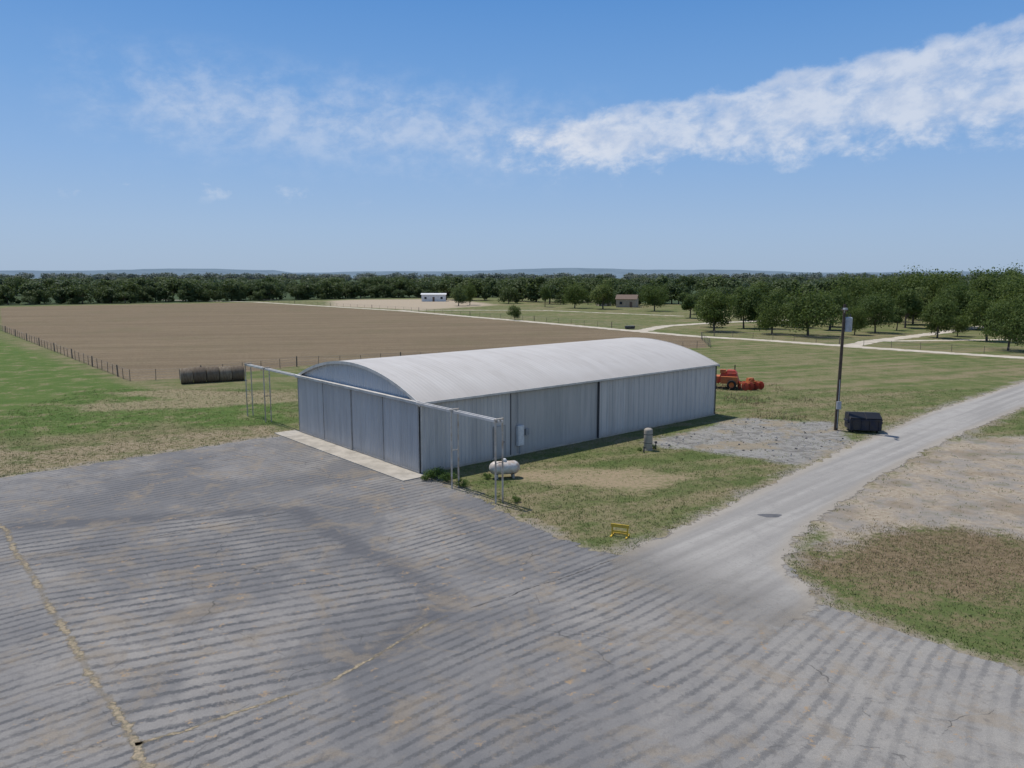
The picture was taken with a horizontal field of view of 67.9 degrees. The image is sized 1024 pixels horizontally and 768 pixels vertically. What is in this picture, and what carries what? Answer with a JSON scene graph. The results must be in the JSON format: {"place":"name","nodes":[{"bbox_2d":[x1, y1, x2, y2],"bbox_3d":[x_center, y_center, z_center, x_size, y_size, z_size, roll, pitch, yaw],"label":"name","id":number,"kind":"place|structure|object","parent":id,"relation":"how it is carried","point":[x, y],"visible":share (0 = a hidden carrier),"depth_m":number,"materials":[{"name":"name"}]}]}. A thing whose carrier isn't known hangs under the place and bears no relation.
{"place":"outdoors","nodes":[
{"label":"outdoors","id":0,"kind":"place"},
{"bbox_2d":[0,278,1023,675],"bbox_3d":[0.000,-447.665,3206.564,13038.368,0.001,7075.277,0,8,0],"label":"ground","id":1,"kind":"structure","parent":0,"point":[142,342],"depth_m":67.51,"materials":[{"name":"green plant"}]},
{"bbox_2d":[180,368,192,383],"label":"hay bale","id":2,"kind":"object","parent":1,"relation":"on","point":[186,375],"visible":1,"depth_m":84.39},
{"bbox_2d":[193,367,205,382],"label":"hay bale","id":3,"kind":"object","parent":1,"relation":"on","point":[199,374],"visible":1,"depth_m":84.97},
{"bbox_2d":[206,366,218,381],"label":"hay bale","id":4,"kind":"object","parent":1,"relation":"on","point":[212,373],"visible":0.97,"depth_m":85.60},
{"bbox_2d":[219,366,231,381],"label":"hay bale","id":5,"kind":"object","parent":1,"relation":"on","point":[225,373],"visible":0.93,"depth_m":86.25},
{"bbox_2d":[231,366,244,380],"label":"hay bale","id":6,"kind":"object","parent":1,"relation":"on","point":[238,373],"visible":0.86,"depth_m":86.84},
{"bbox_2d":[2,326,710,380],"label":"field fence","id":7,"kind":"object","parent":1,"relation":"on","point":[117,366],"visible":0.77,"depth_m":103.81,"materials":[{"name":"brown wood"}]},
{"bbox_2d":[421,295,445,301],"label":"walls","id":8,"kind":"structure","parent":1,"relation":"on","point":[430,298],"depth_m":347.70,"materials":[{"name":"white"}]},
{"bbox_2d":[421,293,446,294],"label":"roof","id":9,"kind":"structure","parent":8,"relation":"on","point":[433,293],"depth_m":348.74,"materials":[{"name":"white metal"}]},
{"bbox_2d":[424,467,446,478],"bbox_3d":[-4.594,5.270,45.113,1.411,0.945,1.266,2,8,15],"label":"weed bush","id":10,"kind":"object","parent":1,"relation":"on","point":[432,473],"visible":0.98,"depth_m":44.93,"materials":[{"name":"green plant"}]},
{"bbox_2d":[438,472,456,481],"bbox_3d":[-3.775,5.434,44.441,1.162,0.778,1.042,4,9,26],"label":"weed bush","id":11,"kind":"object","parent":1,"relation":"on","point":[446,477],"visible":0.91,"depth_m":44.32,"materials":[{"name":"green plant"}]},
{"bbox_2d":[263,299,642,328],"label":"roadside fence","id":12,"kind":"object","parent":1,"relation":"on","point":[466,314],"visible":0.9,"depth_m":227.08,"materials":[{"name":"brown wood"}]},
{"bbox_2d":[449,284,468,305],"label":"oak tree","id":13,"kind":"object","parent":1,"relation":"on","point":[460,298],"visible":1,"depth_m":297.24,"materials":[{"name":"green plant"}]},
{"bbox_2d":[455,478,469,486],"bbox_3d":[-2.839,5.645,43.441,0.913,0.612,0.819,2,8,11],"label":"weed bush","id":14,"kind":"object","parent":1,"relation":"on","point":[464,483],"visible":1,"depth_m":43.35,"materials":[{"name":"green plant"}]},
{"bbox_2d":[463,281,476,304],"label":"pecan tree","id":15,"kind":"object","parent":1,"relation":"on","point":[471,293],"visible":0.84,"depth_m":304.78,"materials":[{"name":"green plant"}]},
{"bbox_2d":[244,337,719,503],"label":"metal hangar","id":16,"kind":"structure","parent":1,"relation":"on","point":[421,413],"depth_m":53.17,"materials":[{"name":"metal"}]},
{"bbox_2d":[298,378,323,437],"bbox_3d":[-14.981,1.761,56.623,0.028,4.240,4.110,-7,11,-40],"label":"sliding door leaf","id":17,"kind":"structure","parent":16,"relation":"in","point":[310,392],"depth_m":56.59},
{"bbox_2d":[323,383,351,447],"bbox_3d":[-12.322,2.206,53.520,0.028,4.240,4.110,-7,11,-40],"label":"sliding door leaf","id":18,"kind":"structure","parent":16,"relation":"in","point":[336,400],"depth_m":53.47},
{"bbox_2d":[351,390,382,458],"bbox_3d":[-9.610,2.644,50.463,0.028,4.240,4.110,-7,11,-40],"label":"sliding door leaf","id":19,"kind":"structure","parent":16,"relation":"in","point":[367,422],"depth_m":50.43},
{"bbox_2d":[383,397,419,470],"bbox_3d":[-6.951,3.089,47.361,0.028,4.240,4.110,-7,11,-40],"label":"sliding door leaf","id":20,"kind":"structure","parent":16,"relation":"in","point":[400,418],"depth_m":47.31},
{"bbox_2d":[493,425,504,457],"bbox_3d":[-0.816,3.780,49.941,1.000,2.100,0.130,-7,11,-40],"label":"personnel door","id":21,"kind":"structure","parent":16,"relation":"in","point":[498,428],"depth_m":49.88,"materials":[{"name":"metal"}]},
{"bbox_2d":[482,473,490,478],"bbox_3d":[-1.482,5.465,45.174,0.596,0.445,0.664,6,10,34],"label":"weed bush","id":22,"kind":"object","parent":1,"relation":"on","point":[485,475],"visible":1,"depth_m":45.12,"materials":[{"name":"green plant"}]},
{"bbox_2d":[489,458,519,478],"bbox_3d":[-0.450,5.021,45.372,1.850,1.180,0.800,-2,8,-12],"label":"propane tank","id":23,"kind":"object","parent":1,"relation":"on","point":[512,467],"visible":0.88,"depth_m":45.08,"materials":[{"name":"white metal"}]},
{"bbox_2d":[0,436,1023,767],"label":"asphalt apron","id":24,"kind":"object","parent":1,"relation":"on","point":[318,582],"visible":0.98,"depth_m":24.65,"materials":[{"name":"grey asphalt"}]},
{"bbox_2d":[0,524,155,767],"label":"joint line","id":25,"kind":"object","parent":24,"relation":"attached to","point":[138,755],"visible":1,"depth_m":22.81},
{"bbox_2d":[0,513,279,564],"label":"joint line","id":26,"kind":"object","parent":24,"relation":"on","point":[161,535],"visible":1,"depth_m":35.53,"materials":[{"name":"grey asphalt"}]},
{"bbox_2d":[135,623,429,744],"bbox_3d":[-5.672,8.812,22.989,1.273,0.001,10.622,8,11,44],"label":"joint line","id":27,"kind":"object","parent":24,"relation":"attached to","point":[275,699],"visible":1,"depth_m":21.40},
{"bbox_2d":[274,430,424,481],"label":"concrete slab","id":28,"kind":"structure","parent":24,"relation":"on","point":[376,465],"depth_m":50.47,"materials":[{"name":"beige concrete"}]},
{"bbox_2d":[420,473,431,479],"bbox_3d":[-5.045,5.473,44.798,0.830,0.556,0.744,-4,9,-24],"label":"weed bush","id":29,"kind":"object","parent":24,"relation":"on","point":[424,477],"visible":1,"depth_m":44.60,"materials":[{"name":"green plant"}]},
{"bbox_2d":[473,560,611,606],"bbox_3d":[1.083,7.854,29.673,8.607,0.001,0.394,-6,10,-38],"label":"joint line","id":30,"kind":"object","parent":24,"relation":"on","point":[544,583],"visible":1,"depth_m":29.74,"materials":[{"name":"grey asphalt"}]},
{"bbox_2d":[0,271,1023,313],"bbox_3d":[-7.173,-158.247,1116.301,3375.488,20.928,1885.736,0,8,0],"label":"treeline","id":31,"kind":"object","parent":1,"relation":"on","point":[60,288],"visible":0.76,"depth_m":367.88,"materials":[{"name":"green plant"}]},
{"bbox_2d":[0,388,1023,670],"bbox_3d":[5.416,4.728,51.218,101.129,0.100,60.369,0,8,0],"label":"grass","id":32,"kind":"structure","parent":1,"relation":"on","point":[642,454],"depth_m":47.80,"materials":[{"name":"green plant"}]},
{"bbox_2d":[506,305,521,318],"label":"pecan tree","id":33,"kind":"object","parent":1,"relation":"on","point":[515,312],"visible":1,"depth_m":203.77,"materials":[{"name":"green plant"}]},
{"bbox_2d":[511,495,520,501],"bbox_3d":[0.228,6.133,40.515,0.664,0.445,0.596,-7,11,-39],"label":"weed bush","id":34,"kind":"object","parent":1,"relation":"on","point":[516,498],"visible":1,"depth_m":40.47,"materials":[{"name":"green plant"}]},
{"bbox_2d":[540,286,550,301],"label":"pecan tree","id":35,"kind":"object","parent":1,"relation":"on","point":[545,293],"visible":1,"depth_m":286.04,"materials":[{"name":"green plant"}]},
{"bbox_2d":[561,280,588,307],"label":"pecan tree","id":36,"kind":"object","parent":1,"relation":"on","point":[574,293],"visible":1,"depth_m":276.45,"materials":[{"name":"green plant"}]},
{"bbox_2d":[588,278,615,308],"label":"oak tree","id":37,"kind":"object","parent":1,"relation":"on","point":[603,293],"visible":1,"depth_m":269.11,"materials":[{"name":"green plant"}]},
{"bbox_2d":[610,523,629,538],"bbox_3d":[5.000,6.782,35.219,0.860,0.575,0.620,3,9,22],"label":"yellow barricade","id":38,"kind":"object","parent":1,"relation":"on","point":[619,526],"visible":1,"depth_m":35.21,"materials":[{"name":"paint"}]},
{"bbox_2d":[616,298,637,307],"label":"walls","id":39,"kind":"structure","parent":1,"relation":"on","point":[625,303],"depth_m":284.65,"materials":[{"name":"beige"}]},
{"bbox_2d":[615,295,638,299],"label":"roof","id":40,"kind":"structure","parent":39,"relation":"on","point":[630,297],"depth_m":285.38,"materials":[{"name":"beige metal"}]},
{"bbox_2d":[644,428,656,450],"bbox_3d":[9.568,3.795,52.617,1.030,1.550,0.720,-3,9,-17],"label":"pressure tank","id":41,"kind":"object","parent":1,"relation":"on","point":[648,437],"visible":0.98,"depth_m":52.34,"materials":[{"name":"metal"}]},
{"bbox_2d":[638,282,670,310],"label":"pecan tree","id":42,"kind":"object","parent":1,"relation":"on","point":[654,293],"visible":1,"depth_m":254.08,"materials":[{"name":"green plant"}]},
{"bbox_2d":[680,291,700,317],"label":"pecan tree","id":43,"kind":"object","parent":1,"relation":"on","point":[689,303],"visible":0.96,"depth_m":212.40,"materials":[{"name":"green plant"}]},
{"bbox_2d":[692,289,706,310],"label":"oak tree","id":44,"kind":"object","parent":1,"relation":"on","point":[698,294],"visible":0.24,"depth_m":232.19,"materials":[{"name":"green plant"}]},
{"bbox_2d":[696,307,724,326],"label":"pecan tree","id":45,"kind":"object","parent":1,"relation":"on","point":[701,318],"visible":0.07,"depth_m":175.70,"materials":[{"name":"green plant"}]},
{"bbox_2d":[693,286,740,330],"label":"pecan tree","id":46,"kind":"object","parent":1,"relation":"on","point":[714,314],"visible":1,"depth_m":160.88,"materials":[{"name":"green plant"}]},
{"bbox_2d":[715,365,742,389],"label":"hay baler","id":47,"kind":"object","parent":1,"relation":"on","point":[730,378],"visible":0.75,"depth_m":80.39,"materials":[{"name":"orange metal"}]},
{"bbox_2d":[729,286,745,319],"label":"pecan tree","id":48,"kind":"object","parent":1,"relation":"on","point":[738,290],"visible":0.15,"depth_m":204.64,"materials":[{"name":"green plant"}]},
{"bbox_2d":[728,293,757,327],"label":"pecan tree","id":49,"kind":"object","parent":1,"relation":"on","point":[740,313],"visible":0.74,"depth_m":171.37,"materials":[{"name":"green plant"}]},
{"bbox_2d":[737,378,763,390],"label":"disc harrow","id":50,"kind":"object","parent":1,"relation":"on","point":[749,384],"visible":1,"depth_m":79.95,"materials":[{"name":"metal"}]},
{"bbox_2d":[660,419,850,460],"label":"gravel stones","id":51,"kind":"object","parent":1,"relation":"on","point":[761,435],"visible":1,"depth_m":56.20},
{"bbox_2d":[741,285,781,328],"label":"pecan tree","id":52,"kind":"object","parent":1,"relation":"on","point":[752,293],"visible":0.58,"depth_m":169.87,"materials":[{"name":"green plant"}]},
{"bbox_2d":[747,280,788,309],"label":"pecan tree","id":53,"kind":"object","parent":1,"relation":"on","point":[765,288],"visible":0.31,"depth_m":183.47,"materials":[{"name":"green plant"}]},
{"bbox_2d":[753,297,793,333],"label":"pecan tree","id":54,"kind":"object","parent":1,"relation":"on","point":[766,317],"visible":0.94,"depth_m":154.26,"materials":[{"name":"green plant"}]},
{"bbox_2d":[716,381,834,420],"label":"dry weeds","id":55,"kind":"object","parent":1,"relation":"on","point":[757,403],"visible":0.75,"depth_m":72.38,"materials":[{"name":"brown plant"}]},
{"bbox_2d":[775,282,849,335],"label":"pecan tree","id":56,"kind":"object","parent":1,"relation":"on","point":[802,312],"visible":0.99,"depth_m":148.53,"materials":[{"name":"green plant"}]},
{"bbox_2d":[819,291,844,329],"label":"pecan tree","id":57,"kind":"object","parent":1,"relation":"on","point":[838,301],"visible":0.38,"depth_m":167.01,"materials":[{"name":"green plant"}]},
{"bbox_2d":[823,285,856,326],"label":"pecan tree","id":58,"kind":"object","parent":1,"relation":"on","point":[846,301],"visible":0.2,"depth_m":175.81,"materials":[{"name":"green plant"}]},
{"bbox_2d":[834,304,852,429],"bbox_3d":[25.462,-1.148,58.383,0.861,9.903,1.657,3,9,22],"label":"utility pole","id":59,"kind":"object","parent":1,"relation":"on","point":[847,324],"visible":0.98,"depth_m":58.50,"materials":[{"name":"brown wood"}]},
{"bbox_2d":[837,304,868,334],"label":"pecan tree","id":60,"kind":"object","parent":1,"relation":"on","point":[859,318],"visible":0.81,"depth_m":152.09,"materials":[{"name":"green plant"}]},
{"bbox_2d":[829,271,879,314],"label":"pecan tree","id":61,"kind":"object","parent":1,"relation":"on","point":[857,290],"visible":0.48,"depth_m":188.92,"materials":[{"name":"green plant"}]},
{"bbox_2d":[844,411,882,432],"bbox_3d":[27.197,2.919,58.894,2.520,1.502,1.827,1,8,10],"label":"dumpster","id":62,"kind":"object","parent":1,"relation":"on","point":[868,421],"visible":1,"depth_m":58.17,"materials":[{"name":"paint"}]},
{"bbox_2d":[714,330,1018,353],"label":"pasture fence","id":63,"kind":"object","parent":1,"relation":"on","point":[870,340],"visible":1,"depth_m":128.17,"materials":[{"name":"brown wood"}]},
{"bbox_2d":[850,287,899,332],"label":"pecan tree","id":64,"kind":"object","parent":1,"relation":"on","point":[883,305],"visible":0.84,"depth_m":157.73,"materials":[{"name":"green plant"}]},
{"bbox_2d":[864,270,909,308],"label":"pecan tree","id":65,"kind":"object","parent":1,"relation":"on","point":[877,284],"visible":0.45,"depth_m":196.49,"materials":[{"name":"green plant"}]},
{"bbox_2d":[889,307,906,330],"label":"pecan tree","id":66,"kind":"object","parent":1,"relation":"on","point":[899,315],"visible":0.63,"depth_m":165.54,"materials":[{"name":"green plant"}]},
{"bbox_2d":[789,519,1023,638],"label":"brown grass","id":67,"kind":"structure","parent":1,"relation":"on","point":[917,569],"depth_m":32.27,"materials":[{"name":"brown plant"}]},
{"bbox_2d":[892,289,924,327],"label":"pecan tree","id":68,"kind":"object","parent":1,"relation":"on","point":[912,304],"visible":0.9,"depth_m":171.63,"materials":[{"name":"green plant"}]},
{"bbox_2d":[893,284,932,324],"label":"oak tree","id":69,"kind":"object","parent":1,"relation":"on","point":[916,316],"visible":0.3,"depth_m":183.88,"materials":[{"name":"green plant"}]},
{"bbox_2d":[894,265,967,319],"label":"pecan tree","id":70,"kind":"object","parent":1,"relation":"on","point":[932,283],"visible":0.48,"depth_m":201.12,"materials":[{"name":"green plant"}]},
{"bbox_2d":[918,295,959,337],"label":"pecan tree","id":71,"kind":"object","parent":1,"relation":"on","point":[938,314],"visible":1,"depth_m":144.62,"materials":[{"name":"green plant"}]},
{"bbox_2d":[924,273,981,326],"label":"pecan tree","id":72,"kind":"object","parent":1,"relation":"on","point":[950,285],"visible":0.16,"depth_m":177.05,"materials":[{"name":"green plant"}]},
{"bbox_2d":[943,314,970,335],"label":"pecan tree","id":73,"kind":"object","parent":1,"relation":"on","point":[959,327],"visible":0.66,"depth_m":149.06,"materials":[{"name":"green plant"}]},
{"bbox_2d":[939,280,984,317],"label":"pecan tree","id":74,"kind":"object","parent":1,"relation":"on","point":[962,300],"visible":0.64,"depth_m":168.38,"materials":[{"name":"green plant"}]},
{"bbox_2d":[956,290,1009,340],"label":"pecan tree","id":75,"kind":"object","parent":1,"relation":"on","point":[985,304],"visible":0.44,"depth_m":138.28,"materials":[{"name":"green plant"}]},
{"bbox_2d":[967,274,1004,303],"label":"pecan tree","id":76,"kind":"object","parent":1,"relation":"on","point":[983,285],"visible":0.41,"depth_m":181.27,"materials":[{"name":"green plant"}]},
{"bbox_2d":[963,262,1023,294],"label":"pecan tree","id":77,"kind":"object","parent":1,"relation":"on","point":[994,274],"visible":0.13,"depth_m":193.71,"materials":[{"name":"green plant"}]},
{"bbox_2d":[977,294,1023,350],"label":"pecan tree","id":78,"kind":"object","parent":1,"relation":"on","point":[1013,324],"visible":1,"depth_m":120.72,"materials":[{"name":"green plant"}]},
{"bbox_2d":[990,271,1023,318],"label":"pecan tree","id":79,"kind":"object","parent":1,"relation":"on","point":[1012,293],"visible":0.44,"depth_m":160.55,"materials":[{"name":"green plant"}]},
{"bbox_2d":[997,273,1023,302],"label":"pecan tree","id":80,"kind":"object","parent":1,"relation":"on","point":[1011,288],"visible":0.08,"depth_m":175.97,"materials":[{"name":"green plant"}]},
{"bbox_2d":[1001,267,1023,281],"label":"pecan tree","id":81,"kind":"object","parent":1,"relation":"on","point":[1011,272],"visible":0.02,"depth_m":201.99,"materials":[{"name":"green plant"}]},
{"bbox_2d":[0,268,1023,278],"bbox_3d":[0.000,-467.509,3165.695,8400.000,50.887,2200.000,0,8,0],"label":"hills","id":82,"kind":"structure","parent":0,"point":[619,273],"depth_m":3223.49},
{"bbox_2d":[0,0,1023,272],"label":"sky","id":83,"kind":"structure","parent":0,"point":[293,136],"materials":[{"name":"blue"}]},
{"bbox_2d":[181,300,1023,358],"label":"dirt road","id":84,"kind":"structure","parent":0,"point":[858,344],"depth_m":149.71,"materials":[{"name":"beige soil"}]},
{"bbox_2d":[613,382,1023,624],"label":"road","id":85,"kind":"structure","parent":0,"point":[737,548],"depth_m":37.78,"materials":[{"name":"grey concrete"}]},
{"bbox_2d":[757,514,780,516],"bbox_3d":[13.000,6.617,38.226,1.250,0.001,0.544,0,8,0],"label":"asphalt patch","id":86,"kind":"object","parent":85,"relation":"on","point":[771,515],"visible":1,"depth_m":38.24,"materials":[{"name":"grey asphalt"}]}
]}

